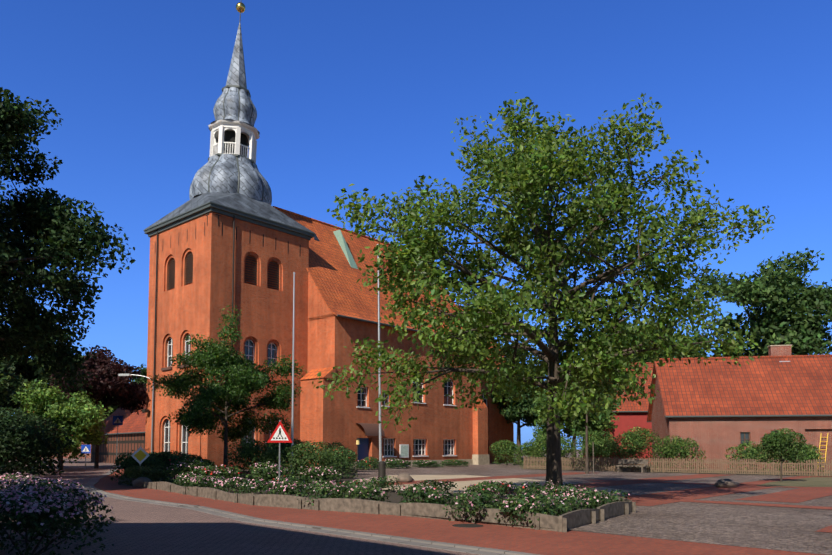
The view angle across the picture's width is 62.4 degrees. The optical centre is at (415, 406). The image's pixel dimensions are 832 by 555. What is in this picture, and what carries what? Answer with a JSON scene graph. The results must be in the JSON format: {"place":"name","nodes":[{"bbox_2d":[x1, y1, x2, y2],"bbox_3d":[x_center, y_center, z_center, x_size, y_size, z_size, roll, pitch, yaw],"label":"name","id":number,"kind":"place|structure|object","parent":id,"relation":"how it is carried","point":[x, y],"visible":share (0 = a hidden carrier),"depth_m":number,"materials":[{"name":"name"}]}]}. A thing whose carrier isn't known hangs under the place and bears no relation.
{"place":"outdoors","nodes":[
{"label":"outdoors","id":0,"kind":"place"},
{"bbox_2d":[0,87,135,392],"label":"tree","id":1,"kind":"object","parent":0,"point":[29,323],"depth_m":24.63,"materials":[{"name":"plant"}]},
{"bbox_2d":[145,305,307,466],"bbox_3d":[-10.839,-0.691,39.628,8.854,9.821,9.091,0,-4,-2],"label":"maple tree","id":2,"kind":"object","parent":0,"point":[235,366],"depth_m":38.57,"materials":[{"name":"plant"}]},
{"bbox_2d":[122,468,366,488],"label":"shrub bed soil","id":3,"kind":"structure","parent":0,"point":[343,478],"depth_m":36.74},
{"bbox_2d":[118,374,153,451],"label":"street lamp","id":4,"kind":"object","parent":3,"relation":"on","point":[152,406],"visible":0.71,"depth_m":46.08,"materials":[{"name":"silver metal"}]},
{"bbox_2d":[109,450,167,481],"bbox_3d":[-13.191,2.848,32.707,2.634,1.544,2.603,0,-4,-2],"label":"shrub","id":5,"kind":"object","parent":3,"relation":"on","point":[130,461],"visible":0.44,"depth_m":32.21,"materials":[{"name":"green plant"}]},
{"bbox_2d":[131,446,149,465],"bbox_3d":[-12.253,3.620,30.480,0.792,3.700,0.073,1,-4,-10],"label":"priority road sign","id":6,"kind":"object","parent":3,"relation":"on","point":[140,455],"depth_m":30.53,"materials":[{"name":"yellow metal"}]},
{"bbox_2d":[132,477,151,487],"bbox_3d":[-11.215,3.128,28.143,0.873,0.496,0.690,0,-4,-2],"label":"boulder","id":7,"kind":"object","parent":3,"relation":"on","point":[138,483],"visible":0.58,"depth_m":27.94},
{"bbox_2d":[118,464,171,485],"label":"shrub","id":8,"kind":"object","parent":3,"relation":"on","point":[149,472],"depth_m":29.10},
{"bbox_2d":[150,450,181,475],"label":"shrub","id":9,"kind":"object","parent":3,"relation":"on","point":[164,456],"visible":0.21,"depth_m":37.33,"materials":[{"name":"green plant"}]},
{"bbox_2d":[191,464,245,487],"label":"shrub","id":10,"kind":"object","parent":3,"relation":"on","point":[225,473],"depth_m":27.28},
{"bbox_2d":[291,272,294,473],"bbox_3d":[-6.103,-1.525,34.085,0.134,10.410,0.120,0,-4,-2],"label":"flagpole","id":11,"kind":"object","parent":3,"relation":"on","point":[292,422],"visible":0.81,"depth_m":34.05,"materials":[{"name":"silver metal"}]},
{"bbox_2d":[315,441,351,469],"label":"shrub","id":12,"kind":"object","parent":3,"relation":"on","point":[335,444],"visible":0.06,"depth_m":45.15,"materials":[{"name":"green plant"}]},
{"bbox_2d":[0,450,825,554],"bbox_3d":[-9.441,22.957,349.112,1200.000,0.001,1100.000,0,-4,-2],"label":"road","id":13,"kind":"structure","parent":0,"point":[137,528],"depth_m":12.37,"materials":[{"name":"asphalt"}]},
{"bbox_2d":[0,361,25,415],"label":"tree","id":14,"kind":"object","parent":13,"relation":"on","point":[8,381],"depth_m":53.31,"materials":[{"name":"plant"}]},
{"bbox_2d":[0,472,41,493],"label":"rose","id":15,"kind":"object","parent":13,"relation":"on","point":[10,477],"depth_m":15.61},
{"bbox_2d":[0,407,74,476],"bbox_3d":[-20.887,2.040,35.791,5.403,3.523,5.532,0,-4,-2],"label":"hedge","id":16,"kind":"object","parent":13,"relation":"on","point":[16,441],"depth_m":35.55,"materials":[{"name":"plant"}]},
{"bbox_2d":[0,477,83,516],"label":"rose","id":17,"kind":"object","parent":13,"relation":"on","point":[34,487],"depth_m":13.82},
{"bbox_2d":[0,300,91,412],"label":"tree","id":18,"kind":"object","parent":13,"relation":"on","point":[23,368],"depth_m":70.98,"materials":[{"name":"plant"}]},
{"bbox_2d":[0,477,105,543],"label":"flowering bush","id":19,"kind":"object","parent":13,"relation":"on","point":[60,496],"depth_m":11.82,"materials":[{"name":"plant"}]},
{"bbox_2d":[0,485,114,554],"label":"flowering bush","id":20,"kind":"object","parent":13,"relation":"on","point":[28,523],"depth_m":9.95,"materials":[{"name":"plant"}]},
{"bbox_2d":[10,379,112,469],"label":"tree","id":21,"kind":"object","parent":13,"relation":"on","point":[77,407],"depth_m":49.98,"materials":[{"name":"plant"}]},
{"bbox_2d":[81,444,90,470],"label":"pedestrian crossing sign","id":22,"kind":"object","parent":13,"relation":"on","point":[86,448],"visible":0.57,"depth_m":49.18,"materials":[{"name":"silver metal"}]},
{"bbox_2d":[50,345,147,467],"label":"purple tree","id":23,"kind":"object","parent":13,"relation":"on","point":[105,369],"depth_m":54.25,"materials":[{"name":"plant"}]},
{"bbox_2d":[91,433,144,462],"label":"half-timbered house walls","id":24,"kind":"structure","parent":13,"relation":"on","point":[109,451],"depth_m":72.98,"materials":[{"name":"brick"}]},
{"bbox_2d":[94,404,145,434],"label":"house roof","id":25,"kind":"structure","parent":24,"relation":"on","point":[133,422],"depth_m":73.47,"materials":[{"name":"tile"}]},
{"bbox_2d":[113,416,122,466],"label":"traffic sign","id":26,"kind":"object","parent":13,"relation":"on","point":[117,420],"visible":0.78,"depth_m":59.25,"materials":[{"name":"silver metal"}]},
{"bbox_2d":[100,364,146,422],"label":"tree","id":27,"kind":"object","parent":13,"relation":"on","point":[144,373],"visible":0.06,"depth_m":97.45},
{"bbox_2d":[171,471,199,486],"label":"flowering bush","id":28,"kind":"object","parent":13,"relation":"on","point":[181,479],"depth_m":26.75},
{"bbox_2d":[163,458,215,484],"bbox_3d":[-9.467,2.779,28.881,2.235,1.208,2.091,0,-4,-2],"label":"shrub","id":29,"kind":"object","parent":13,"relation":"on","point":[187,462],"depth_m":28.55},
{"bbox_2d":[166,452,217,480],"bbox_3d":[-10.358,2.859,31.946,2.477,1.428,2.600,0,-4,-2],"label":"shrub","id":30,"kind":"object","parent":13,"relation":"on","point":[183,456],"depth_m":31.67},
{"bbox_2d":[145,212,308,468],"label":"church tower","id":31,"kind":"structure","parent":13,"relation":"on","point":[197,304],"depth_m":52.99,"materials":[{"name":"brick"}]},
{"bbox_2d":[142,214,300,454],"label":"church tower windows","id":32,"kind":"structure","parent":31,"relation":"in","point":[249,349],"depth_m":53.40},
{"bbox_2d":[144,201,314,239],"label":"roof cornice","id":33,"kind":"structure","parent":31,"relation":"on","point":[193,213],"depth_m":52.92,"materials":[{"name":"metal"}]},
{"bbox_2d":[146,192,313,232],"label":"tower roof","id":34,"kind":"structure","parent":33,"relation":"on","point":[244,203],"depth_m":53.58,"materials":[{"name":"metal"}]},
{"bbox_2d":[189,12,271,204],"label":"church spire","id":35,"kind":"structure","parent":34,"relation":"on","point":[230,166],"depth_m":55.65,"materials":[{"name":"metal"}]},
{"bbox_2d":[236,2,244,12],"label":"finial ball","id":36,"kind":"object","parent":35,"relation":"on","point":[240,6],"visible":0.96,"depth_m":57.54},
{"bbox_2d":[224,438,284,479],"bbox_3d":[-7.327,2.474,31.303,2.820,2.113,2.514,0,-4,-2],"label":"shrub","id":37,"kind":"object","parent":13,"relation":"on","point":[257,449],"depth_m":31.06,"materials":[{"name":"plant"}]},
{"bbox_2d":[246,461,295,487],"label":"shrub","id":38,"kind":"object","parent":13,"relation":"on","point":[257,473],"depth_m":27.13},
{"bbox_2d":[265,439,312,476],"bbox_3d":[-6.551,2.523,34.750,3.071,2.435,2.822,0,-4,-2],"label":"shrub","id":39,"kind":"object","parent":13,"relation":"on","point":[283,445],"depth_m":34.19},
{"bbox_2d":[270,475,309,489],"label":"flowering bush","id":40,"kind":"object","parent":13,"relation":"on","point":[299,478],"depth_m":25.31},
{"bbox_2d":[275,440,337,482],"bbox_3d":[-4.892,2.495,30.756,2.856,2.002,2.338,0,-4,-2],"label":"shrub","id":41,"kind":"object","parent":13,"relation":"on","point":[314,456],"depth_m":30.44,"materials":[{"name":"plant"}]},
{"bbox_2d":[82,468,539,554],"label":"kerb","id":42,"kind":"structure","parent":13,"relation":"on","point":[92,482],"depth_m":13.49,"materials":[{"name":"concrete"}]},
{"bbox_2d":[297,465,342,487],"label":"shrub","id":43,"kind":"object","parent":13,"relation":"on","point":[329,476],"depth_m":26.93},
{"bbox_2d":[306,480,349,498],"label":"rose","id":44,"kind":"object","parent":13,"relation":"on","point":[324,487],"depth_m":20.94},
{"bbox_2d":[343,482,390,501],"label":"rose","id":45,"kind":"object","parent":13,"relation":"on","point":[361,492],"depth_m":17.84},
{"bbox_2d":[307,313,480,465],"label":"church nave","id":46,"kind":"structure","parent":13,"relation":"on","point":[435,423],"depth_m":58.48,"materials":[{"name":"brick"}]},
{"bbox_2d":[313,230,357,268],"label":"skylight","id":47,"kind":"object","parent":46,"relation":"on","point":[343,244],"visible":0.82,"depth_m":62.96,"materials":[{"name":"green metal"}]},
{"bbox_2d":[273,206,461,334],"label":"church roof","id":48,"kind":"structure","parent":46,"relation":"on","point":[334,276],"depth_m":60.15,"materials":[{"name":"tile"}]},
{"bbox_2d":[355,374,456,466],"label":"windows","id":49,"kind":"structure","parent":46,"relation":"in","point":[419,448],"depth_m":58.93,"materials":[{"name":"glass"}]},
{"bbox_2d":[337,454,489,467],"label":"church plinth","id":50,"kind":"structure","parent":46,"relation":"attached to","point":[481,459],"depth_m":66.85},
{"bbox_2d":[396,473,413,482],"bbox_3d":[-0.525,3.364,32.121,0.923,0.510,0.656,0,-4,-2],"label":"boulder","id":51,"kind":"object","parent":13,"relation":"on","point":[404,477],"visible":0.75,"depth_m":31.90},
{"bbox_2d":[94,469,822,554],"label":"sidewalk","id":52,"kind":"structure","parent":13,"relation":"on","point":[534,541],"depth_m":12.92,"materials":[{"name":"brick"}]},
{"bbox_2d":[180,505,482,527],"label":"manhole covers","id":53,"kind":"object","parent":52,"relation":"on","point":[467,525],"visible":0.73,"depth_m":14.19,"materials":[{"name":"metal"}]},
{"bbox_2d":[442,491,502,521],"bbox_3d":[1.306,2.196,15.030,1.475,0.686,1.596,0,-4,-2],"label":"rose","id":54,"kind":"object","parent":52,"relation":"on","point":[477,502],"depth_m":14.84,"materials":[{"name":"plant"}]},
{"bbox_2d":[481,376,513,462],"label":"church wall","id":55,"kind":"structure","parent":13,"relation":"on","point":[499,427],"depth_m":75.66,"materials":[{"name":"brick"}]},
{"bbox_2d":[501,341,535,370],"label":"tree","id":56,"kind":"object","parent":13,"relation":"on","point":[507,358],"depth_m":90.57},
{"bbox_2d":[491,361,561,462],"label":"garden tree","id":57,"kind":"object","parent":13,"relation":"on","point":[516,412],"depth_m":74.02,"materials":[{"name":"plant"}]},
{"bbox_2d":[531,384,623,464],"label":"garden tree","id":58,"kind":"object","parent":13,"relation":"on","point":[595,425],"depth_m":61.20,"materials":[{"name":"plant"}]},
{"bbox_2d":[219,488,610,528],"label":"planting bed soil","id":59,"kind":"structure","parent":0,"point":[393,497],"depth_m":21.73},
{"bbox_2d":[178,474,220,486],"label":"flowering bush","id":60,"kind":"object","parent":59,"relation":"on","point":[184,482],"depth_m":24.95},
{"bbox_2d":[185,476,224,489],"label":"flowering bush","id":61,"kind":"object","parent":59,"relation":"on","point":[195,483],"depth_m":23.84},
{"bbox_2d":[209,477,247,493],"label":"rose","id":62,"kind":"object","parent":59,"relation":"on","point":[232,484],"depth_m":22.19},
{"bbox_2d":[234,478,272,493],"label":"rose","id":63,"kind":"object","parent":59,"relation":"on","point":[259,488],"depth_m":21.13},
{"bbox_2d":[267,420,292,490],"bbox_3d":[-4.819,1.788,24.289,0.900,2.600,0.075,1,-4,-16],"label":"pedestrian warning sign","id":64,"kind":"object","parent":59,"relation":"on","point":[279,435],"visible":0.92,"depth_m":24.30,"materials":[{"name":"red metal"}]},
{"bbox_2d":[264,477,308,497],"bbox_3d":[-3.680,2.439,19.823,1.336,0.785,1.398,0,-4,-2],"label":"rose","id":65,"kind":"object","parent":59,"relation":"on","point":[293,491],"depth_m":19.60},
{"bbox_2d":[297,479,351,505],"bbox_3d":[-2.429,2.345,18.378,1.532,0.794,1.404,0,-4,-2],"label":"rose","id":66,"kind":"object","parent":59,"relation":"on","point":[335,494],"depth_m":18.21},
{"bbox_2d":[118,478,635,531],"bbox_3d":[-3.508,2.864,23.396,23.000,0.344,7.811,-3,-5,40],"label":"bed edging","id":67,"kind":"object","parent":59,"relation":"on","point":[565,522],"visible":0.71,"depth_m":16.48,"materials":[{"name":"grey stone"}]},
{"bbox_2d":[396,483,437,502],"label":"rose","id":68,"kind":"object","parent":59,"relation":"on","point":[408,490],"depth_m":19.12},
{"bbox_2d":[536,492,587,515],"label":"flowering bush","id":69,"kind":"object","parent":59,"relation":"on","point":[576,506],"depth_m":15.47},
{"bbox_2d":[549,484,592,504],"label":"flowering bush","id":70,"kind":"object","parent":59,"relation":"on","point":[572,486],"depth_m":19.17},
{"bbox_2d":[555,491,618,510],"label":"flowering bush","id":71,"kind":"object","parent":59,"relation":"on","point":[595,502],"depth_m":16.64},
{"bbox_2d":[567,488,629,508],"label":"flowering bush","id":72,"kind":"object","parent":59,"relation":"on","point":[608,494],"depth_m":17.05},
{"bbox_2d":[0,0,831,449],"label":"sky","id":73,"kind":"structure","parent":0,"point":[369,94],"materials":[{"name":"blue"}]},
{"bbox_2d":[352,463,831,554],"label":"square cobbles","id":74,"kind":"object","parent":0,"point":[779,528],"visible":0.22,"depth_m":16.34,"materials":[{"name":"stone"}]},
{"bbox_2d":[320,449,357,478],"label":"shrub","id":75,"kind":"object","parent":74,"relation":"on","point":[346,460],"depth_m":35.05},
{"bbox_2d":[326,445,357,473],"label":"shrub","id":76,"kind":"object","parent":74,"relation":"on","point":[338,448],"depth_m":40.53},
{"bbox_2d":[336,478,380,496],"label":"flowering bush","id":77,"kind":"object","parent":74,"relation":"on","point":[357,482],"depth_m":21.96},
{"bbox_2d":[356,456,378,469],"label":"shrub","id":78,"kind":"object","parent":74,"relation":"on","point":[372,463],"depth_m":50.39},
{"bbox_2d":[366,475,404,492],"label":"flowering bush","id":79,"kind":"object","parent":74,"relation":"on","point":[382,482],"depth_m":24.40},
{"bbox_2d":[385,458,410,468],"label":"shrub","id":80,"kind":"object","parent":74,"relation":"on","point":[390,464],"depth_m":53.56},
{"bbox_2d":[400,486,453,504],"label":"rose","id":81,"kind":"object","parent":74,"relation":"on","point":[434,500],"depth_m":16.89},
{"bbox_2d":[412,460,442,467],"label":"shrub","id":82,"kind":"object","parent":74,"relation":"on","point":[426,464],"depth_m":56.40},
{"bbox_2d":[416,479,457,494],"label":"flowering bush","id":83,"kind":"object","parent":74,"relation":"on","point":[440,484],"depth_m":22.43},
{"bbox_2d":[440,459,467,466],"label":"shrub","id":84,"kind":"object","parent":74,"relation":"on","point":[453,462],"depth_m":59.54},
{"bbox_2d":[451,482,504,503],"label":"flowering bush","id":85,"kind":"object","parent":74,"relation":"on","point":[479,487],"depth_m":18.98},
{"bbox_2d":[355,475,629,495],"bbox_3d":[2.344,3.508,31.302,9.926,0.001,19.981,0,-4,-7],"label":"gravel patch","id":86,"kind":"object","parent":74,"relation":"on","point":[463,484],"visible":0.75,"depth_m":33.00,"materials":[{"name":"gravel"}]},
{"bbox_2d":[377,244,385,487],"bbox_3d":[-1.416,-1.698,27.966,0.404,10.011,0.309,0,-4,-2],"label":"flagpole","id":87,"kind":"object","parent":86,"relation":"on","point":[381,468],"visible":0.6,"depth_m":27.85,"materials":[{"name":"silver metal"}]},
{"bbox_2d":[388,472,590,484],"bbox_3d":[4.745,3.896,37.723,2.000,0.001,19.812,-3,-5,41],"label":"brick band","id":88,"kind":"object","parent":86,"relation":"on","point":[488,478],"visible":0.8,"depth_m":36.19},
{"bbox_2d":[471,480,519,498],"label":"flowering bush","id":89,"kind":"object","parent":74,"relation":"on","point":[506,487],"depth_m":21.26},
{"bbox_2d":[489,439,520,464],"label":"garden bush","id":90,"kind":"object","parent":74,"relation":"on","point":[500,447],"depth_m":64.32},
{"bbox_2d":[494,492,572,527],"bbox_3d":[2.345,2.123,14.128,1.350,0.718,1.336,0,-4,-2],"label":"rose","id":91,"kind":"object","parent":74,"relation":"on","point":[510,507],"depth_m":13.89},
{"bbox_2d":[515,487,568,511],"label":"rose","id":92,"kind":"object","parent":74,"relation":"on","point":[537,490],"depth_m":17.12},
{"bbox_2d":[516,481,570,502],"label":"flowering bush","id":93,"kind":"object","parent":74,"relation":"on","point":[533,485],"depth_m":19.64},
{"bbox_2d":[312,92,775,485],"bbox_3d":[3.586,-3.332,21.239,13.466,12.850,11.946,0,-4,-2],"label":"oak tree","id":94,"kind":"object","parent":74,"relation":"on","point":[490,298],"depth_m":19.25,"materials":[{"name":"plant"}]},
{"bbox_2d":[537,355,629,473],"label":"young tree","id":95,"kind":"object","parent":74,"relation":"on","point":[571,404],"depth_m":43.19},
{"bbox_2d":[493,474,727,493],"bbox_3d":[10.629,3.616,33.148,2.000,0.001,23.345,-3,-5,42],"label":"brick band","id":96,"kind":"object","parent":74,"relation":"on","point":[618,482],"visible":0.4,"depth_m":33.94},
{"bbox_2d":[615,459,647,472],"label":"bench","id":97,"kind":"object","parent":74,"relation":"on","point":[633,461],"visible":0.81,"depth_m":45.58,"materials":[{"name":"stone"}]},
{"bbox_2d":[504,490,831,508],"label":"brick band","id":98,"kind":"object","parent":74,"relation":"on","point":[744,503],"visible":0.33,"depth_m":20.13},
{"bbox_2d":[592,480,831,488],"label":"brick band","id":99,"kind":"object","parent":74,"relation":"on","point":[713,484],"visible":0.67,"depth_m":31.00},
{"bbox_2d":[629,476,823,505],"bbox_3d":[15.504,3.460,30.592,2.200,0.001,29.566,-3,-5,42],"label":"brick band","id":100,"kind":"object","parent":74,"relation":"on","point":[699,493],"visible":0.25,"depth_m":24.72,"materials":[{"name":"brick"}]},
{"bbox_2d":[715,479,738,487],"bbox_3d":[12.710,3.156,28.037,0.894,0.428,0.763,0,-4,-2],"label":"boulder","id":101,"kind":"object","parent":74,"relation":"on","point":[725,483],"visible":0.85,"depth_m":27.77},
{"bbox_2d":[734,487,831,502],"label":"brick band","id":102,"kind":"object","parent":74,"relation":"on","point":[799,495],"visible":1,"depth_m":23.15,"materials":[{"name":"brick"}]},
{"bbox_2d":[758,477,831,486],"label":"sand patch","id":103,"kind":"object","parent":74,"relation":"on","point":[816,482],"visible":1,"depth_m":31.87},
{"bbox_2d":[756,428,806,481],"bbox_3d":[17.408,2.315,32.716,2.179,2.581,2.170,0,-4,-2],"label":"small tree","id":104,"kind":"object","parent":103,"relation":"on","point":[778,441],"depth_m":32.26,"materials":[{"name":"plant"}]},
{"bbox_2d":[519,457,831,476],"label":"garden ground","id":105,"kind":"structure","parent":0,"point":[521,466],"depth_m":46.87,"materials":[{"name":"green plant"}]},
{"bbox_2d":[511,441,541,465],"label":"garden bush","id":106,"kind":"object","parent":105,"relation":"on","point":[526,450],"depth_m":59.71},
{"bbox_2d":[529,419,546,465],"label":"tree","id":107,"kind":"object","parent":105,"relation":"on","point":[538,427],"depth_m":62.12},
{"bbox_2d":[529,433,576,465],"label":"garden bush","id":108,"kind":"object","parent":105,"relation":"on","point":[566,451],"visible":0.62,"depth_m":54.79,"materials":[{"name":"green plant"}]},
{"bbox_2d":[572,429,616,468],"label":"garden bush","id":109,"kind":"object","parent":105,"relation":"on","point":[596,439],"depth_m":52.07,"materials":[{"name":"plant"}]},
{"bbox_2d":[583,412,651,463],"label":"red house walls","id":110,"kind":"structure","parent":105,"relation":"on","point":[631,419],"depth_m":67.66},
{"bbox_2d":[609,362,653,411],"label":"roof","id":111,"kind":"structure","parent":110,"relation":"on","point":[630,406],"depth_m":68.42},
{"bbox_2d":[610,426,666,467],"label":"garden bush","id":112,"kind":"object","parent":105,"relation":"on","point":[638,440],"depth_m":49.47,"materials":[{"name":"plant"}]},
{"bbox_2d":[605,317,694,361],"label":"tree","id":113,"kind":"object","parent":105,"relation":"on","point":[661,355],"depth_m":80.84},
{"bbox_2d":[524,456,831,475],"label":"picket fence","id":114,"kind":"object","parent":105,"relation":"on","point":[685,468],"visible":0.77,"depth_m":43.30,"materials":[{"name":"brown wood"}]},
{"bbox_2d":[654,435,707,468],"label":"garden bush","id":115,"kind":"object","parent":105,"relation":"on","point":[674,446],"depth_m":47.02,"materials":[{"name":"plant"}]},
{"bbox_2d":[652,377,831,469],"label":"house walls","id":116,"kind":"structure","parent":105,"relation":"on","point":[715,438],"depth_m":50.78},
{"bbox_2d":[647,345,831,421],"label":"house roof","id":117,"kind":"structure","parent":116,"relation":"on","point":[780,381],"depth_m":52.57,"materials":[{"name":"tile"}]},
{"bbox_2d":[740,431,776,444],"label":"house windows","id":118,"kind":"structure","parent":116,"relation":"in","point":[744,436],"depth_m":50.72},
{"bbox_2d":[660,247,831,357],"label":"tree","id":119,"kind":"object","parent":105,"relation":"on","point":[768,291],"depth_m":69.17,"materials":[{"name":"plant"}]},
{"bbox_2d":[724,440,771,471],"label":"garden bush","id":120,"kind":"object","parent":105,"relation":"on","point":[750,452],"depth_m":44.80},
{"bbox_2d":[770,440,819,470],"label":"garden bush","id":121,"kind":"object","parent":105,"relation":"on","point":[797,459],"depth_m":46.05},
{"bbox_2d":[784,445,824,473],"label":"garden bush","id":122,"kind":"object","parent":105,"relation":"on","point":[810,453],"depth_m":41.63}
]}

